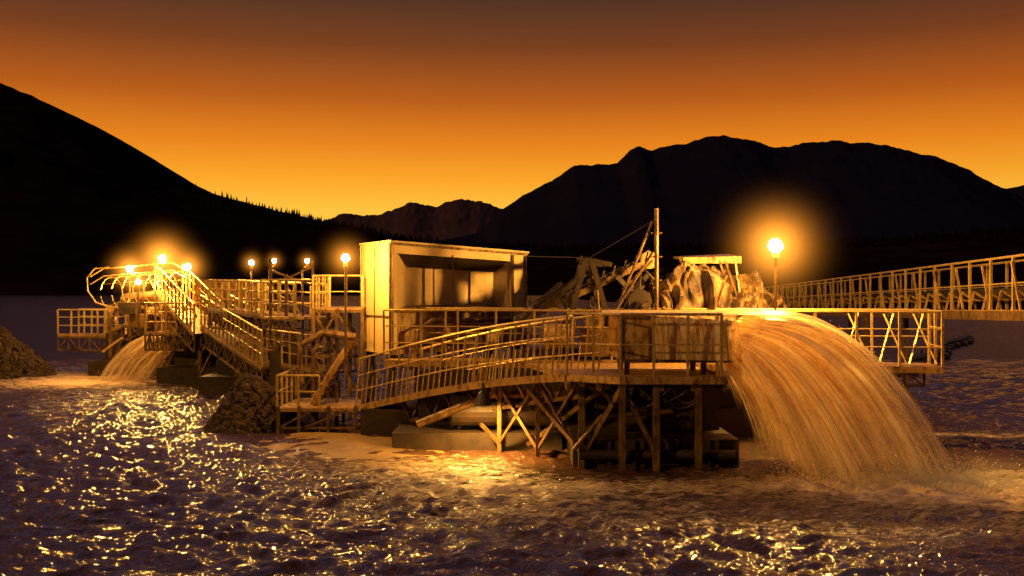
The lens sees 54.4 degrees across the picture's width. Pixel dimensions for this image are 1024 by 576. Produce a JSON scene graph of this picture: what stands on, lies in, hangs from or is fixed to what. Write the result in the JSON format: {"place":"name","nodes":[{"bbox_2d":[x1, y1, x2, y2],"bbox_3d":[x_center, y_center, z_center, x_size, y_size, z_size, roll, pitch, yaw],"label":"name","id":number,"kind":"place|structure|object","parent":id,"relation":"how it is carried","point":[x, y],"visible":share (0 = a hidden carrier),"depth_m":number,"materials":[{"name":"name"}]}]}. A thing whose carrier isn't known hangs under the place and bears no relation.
{"place":"outdoors","nodes":[
{"label":"outdoors","id":0,"kind":"place"},
{"bbox_2d":[327,199,501,241],"bbox_3d":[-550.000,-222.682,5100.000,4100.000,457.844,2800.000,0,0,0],"label":"mountain","id":1,"kind":"structure","parent":0,"point":[454,218],"depth_m":4778.48,"materials":[{"name":"black stone"}]},
{"bbox_2d":[0,295,1023,575],"bbox_3d":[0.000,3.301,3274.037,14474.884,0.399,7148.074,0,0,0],"label":"water","id":2,"kind":"structure","parent":0,"point":[144,477],"depth_m":15.43,"materials":[{"name":"brown liquid"}]},
{"bbox_2d":[0,325,56,378],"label":"gravel pile","id":3,"kind":"object","parent":2,"relation":"in","point":[18,358],"visible":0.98,"depth_m":36.27,"materials":[{"name":"brown gravel"}]},
{"bbox_2d":[79,336,172,382],"bbox_3d":[-12.883,2.437,35.135,4.366,1.666,2.950,0,0,0],"label":"water discharge","id":4,"kind":"object","parent":2,"relation":"on","point":[139,354],"visible":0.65,"depth_m":34.87,"materials":[{"name":"brown liquid"}]},
{"bbox_2d":[57,262,356,401],"bbox_3d":[-9.857,1.352,33.565,4.983,4.575,19.225,0,0,-42],"label":"washing plant","id":5,"kind":"object","parent":2,"relation":"in","point":[224,356],"visible":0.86,"depth_m":33.08,"materials":[{"name":"paint"}]},
{"bbox_2d":[126,265,132,301],"bbox_3d":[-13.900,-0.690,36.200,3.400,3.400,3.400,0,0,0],"label":"work lamp","id":6,"kind":"object","parent":5,"relation":"hanging from","point":[129,268],"visible":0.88,"depth_m":36.17,"materials":[{"name":"glass"}]},
{"bbox_2d":[136,279,140,331],"bbox_3d":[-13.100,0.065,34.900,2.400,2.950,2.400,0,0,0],"label":"work lamp","id":7,"kind":"object","parent":5,"relation":"hanging from","point":[138,282],"visible":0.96,"depth_m":34.88,"materials":[{"name":"metal"}]},
{"bbox_2d":[158,254,165,270],"bbox_3d":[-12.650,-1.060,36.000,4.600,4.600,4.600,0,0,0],"label":"work lamp","id":8,"kind":"object","parent":5,"relation":"hanging from","point":[161,258],"visible":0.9,"depth_m":35.93,"materials":[{"name":"glass"}]},
{"bbox_2d":[184,263,190,295],"bbox_3d":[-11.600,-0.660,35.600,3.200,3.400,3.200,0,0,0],"label":"work lamp","id":9,"kind":"object","parent":5,"relation":"hanging from","point":[187,266],"visible":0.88,"depth_m":35.55,"materials":[{"name":"glass"}]},
{"bbox_2d":[249,260,253,338],"bbox_3d":[-7.850,-0.010,30.000,1.600,3.100,1.600,0,0,0],"label":"work lamp","id":10,"kind":"object","parent":5,"relation":"hanging from","point":[251,263],"visible":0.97,"depth_m":29.97,"materials":[{"name":"glass"}]},
{"bbox_2d":[269,258,275,344],"bbox_3d":[-6.450,0.100,27.000,1.200,2.880,1.200,0,0,0],"label":"work lamp","id":11,"kind":"object","parent":5,"relation":"hanging from","point":[273,261],"visible":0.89,"depth_m":26.97,"materials":[{"name":"metal"}]},
{"bbox_2d":[203,373,304,433],"bbox_3d":[-6.045,2.677,23.304,2.286,1.427,2.394,0,0,0],"label":"gravel pile","id":12,"kind":"object","parent":2,"relation":"in","point":[247,404],"visible":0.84,"depth_m":22.68,"materials":[{"name":"brown gravel"}]},
{"bbox_2d":[260,259,375,425],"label":"scaffold tower","id":13,"kind":"structure","parent":2,"relation":"in","point":[333,369],"depth_m":23.28,"materials":[{"name":"metal"}]},
{"bbox_2d":[301,258,308,340],"bbox_3d":[-5.350,0.115,26.000,1.200,2.850,1.200,0,0,0],"label":"work lamp","id":14,"kind":"object","parent":13,"relation":"on","point":[302,301],"visible":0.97,"depth_m":25.99,"materials":[{"name":"metal"}]},
{"bbox_2d":[276,368,364,432],"bbox_3d":[-4.375,2.687,23.238,1.819,1.507,2.125,0,0,0],"label":"landing stage","id":15,"kind":"object","parent":2,"relation":"in","point":[298,405],"visible":0.8,"depth_m":22.23,"materials":[{"name":"wood"}]},
{"bbox_2d":[342,253,349,389],"bbox_3d":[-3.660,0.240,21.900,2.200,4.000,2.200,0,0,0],"label":"work lamp","id":16,"kind":"object","parent":15,"relation":"on","point":[345,258],"visible":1,"depth_m":21.88,"materials":[{"name":"metal"}]},
{"bbox_2d":[260,432,448,463],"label":"sandbar","id":17,"kind":"structure","parent":2,"relation":"on","point":[347,446],"depth_m":19.96,"materials":[{"name":"brown sand"}]},
{"bbox_2d":[361,208,943,471],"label":"dredge platform","id":18,"kind":"structure","parent":2,"relation":"on","point":[654,415],"depth_m":19.90,"materials":[{"name":"metal"}]},
{"bbox_2d":[366,253,517,404],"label":"trim","id":19,"kind":"structure","parent":18,"relation":"attached to","point":[452,263],"depth_m":23.35,"materials":[{"name":"metal"}]},
{"bbox_2d":[359,240,528,354],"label":"wall panels","id":20,"kind":"object","parent":18,"relation":"on","point":[491,288],"visible":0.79,"depth_m":23.31,"materials":[{"name":"metal"}]},
{"bbox_2d":[360,242,527,378],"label":"seams","id":21,"kind":"object","parent":20,"relation":"attached to","point":[485,319],"visible":0.79,"depth_m":23.03,"materials":[{"name":"metal"}]},
{"bbox_2d":[397,305,510,344],"bbox_3d":[-1.401,0.845,23.302,2.971,0.890,0.384,0,0,-30],"label":"railing","id":22,"kind":"object","parent":20,"relation":"attached to","point":[404,334],"visible":0.39,"depth_m":22.99,"materials":[{"name":"yellow metal"}]},
{"bbox_2d":[355,315,603,456],"bbox_3d":[-0.892,1.963,20.532,6.278,2.954,1.080,0,0,43],"label":"sloping gangway","id":23,"kind":"object","parent":18,"relation":"on","point":[495,384],"visible":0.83,"depth_m":19.71,"materials":[{"name":"metal"}]},
{"bbox_2d":[475,383,491,405],"bbox_3d":[-0.550,2.030,19.100,0.340,0.420,0.340,0,0,0],"label":"hooded work lamp","id":24,"kind":"object","parent":18,"relation":"attached to","point":[483,398],"visible":1,"depth_m":19.00,"materials":[{"name":"metal"}]},
{"bbox_2d":[515,220,685,358],"bbox_3d":[2.703,0.044,22.171,5.267,3.025,2.359,0,0,0],"label":"conveyor machinery","id":25,"kind":"object","parent":18,"relation":"on","point":[552,296],"visible":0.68,"depth_m":21.84,"materials":[{"name":"metal"}]},
{"bbox_2d":[609,310,737,374],"bbox_3d":[3.139,1.010,18.688,2.521,1.140,1.685,0,0,0],"label":"flume chute","id":26,"kind":"object","parent":18,"relation":"on","point":[636,329],"visible":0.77,"depth_m":17.89,"materials":[{"name":"metal"}]},
{"bbox_2d":[613,254,786,319],"bbox_3d":[4.301,0.260,22.865,4.114,2.160,3.070,0,0,0],"label":"covered ore heap","id":27,"kind":"object","parent":18,"relation":"on","point":[702,284],"visible":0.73,"depth_m":22.05,"materials":[{"name":"fabric"}]},
{"bbox_2d":[768,238,782,315],"bbox_3d":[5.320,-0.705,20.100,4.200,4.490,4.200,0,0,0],"label":"work lamp","id":28,"kind":"object","parent":18,"relation":"on","point":[775,245],"visible":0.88,"depth_m":20.07,"materials":[{"name":"glass"}]},
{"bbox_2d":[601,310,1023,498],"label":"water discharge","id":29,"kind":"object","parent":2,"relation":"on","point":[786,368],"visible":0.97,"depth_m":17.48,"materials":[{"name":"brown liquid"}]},
{"bbox_2d":[763,254,1023,391],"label":"conveyor gangway","id":30,"kind":"object","parent":2,"relation":"in","point":[988,295],"visible":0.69,"depth_m":26.50,"materials":[{"name":"metal"}]},
{"bbox_2d":[887,330,973,376],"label":"floating pipeline","id":31,"kind":"object","parent":2,"relation":"on","point":[964,339],"visible":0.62,"depth_m":47.75,"materials":[{"name":"metal"}]},
{"bbox_2d":[0,83,1023,295],"bbox_3d":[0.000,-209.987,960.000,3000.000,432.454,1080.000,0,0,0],"label":"hill","id":32,"kind":"structure","parent":0,"point":[80,200],"depth_m":643.73,"materials":[{"name":"black"}]},
{"bbox_2d":[154,182,1023,254],"bbox_3d":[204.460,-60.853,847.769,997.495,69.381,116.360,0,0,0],"label":"distant tree line","id":33,"kind":"object","parent":32,"relation":"on","point":[549,249],"visible":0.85,"depth_m":835.11,"materials":[{"name":"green plant"}]},
{"bbox_2d":[0,0,1023,220],"label":"sky","id":34,"kind":"structure","parent":0,"point":[328,109],"materials":[{"name":"orange"}]},
{"bbox_2d":[435,135,1023,248],"bbox_3d":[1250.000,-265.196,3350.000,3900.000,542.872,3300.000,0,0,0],"label":"mountain","id":35,"kind":"structure","parent":0,"point":[705,190],"depth_m":2830.14,"materials":[{"name":"black stone"}]},
{"bbox_2d":[564,274,1023,309],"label":"ground","id":36,"kind":"structure","parent":0,"point":[612,292],"depth_m":290.63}
]}

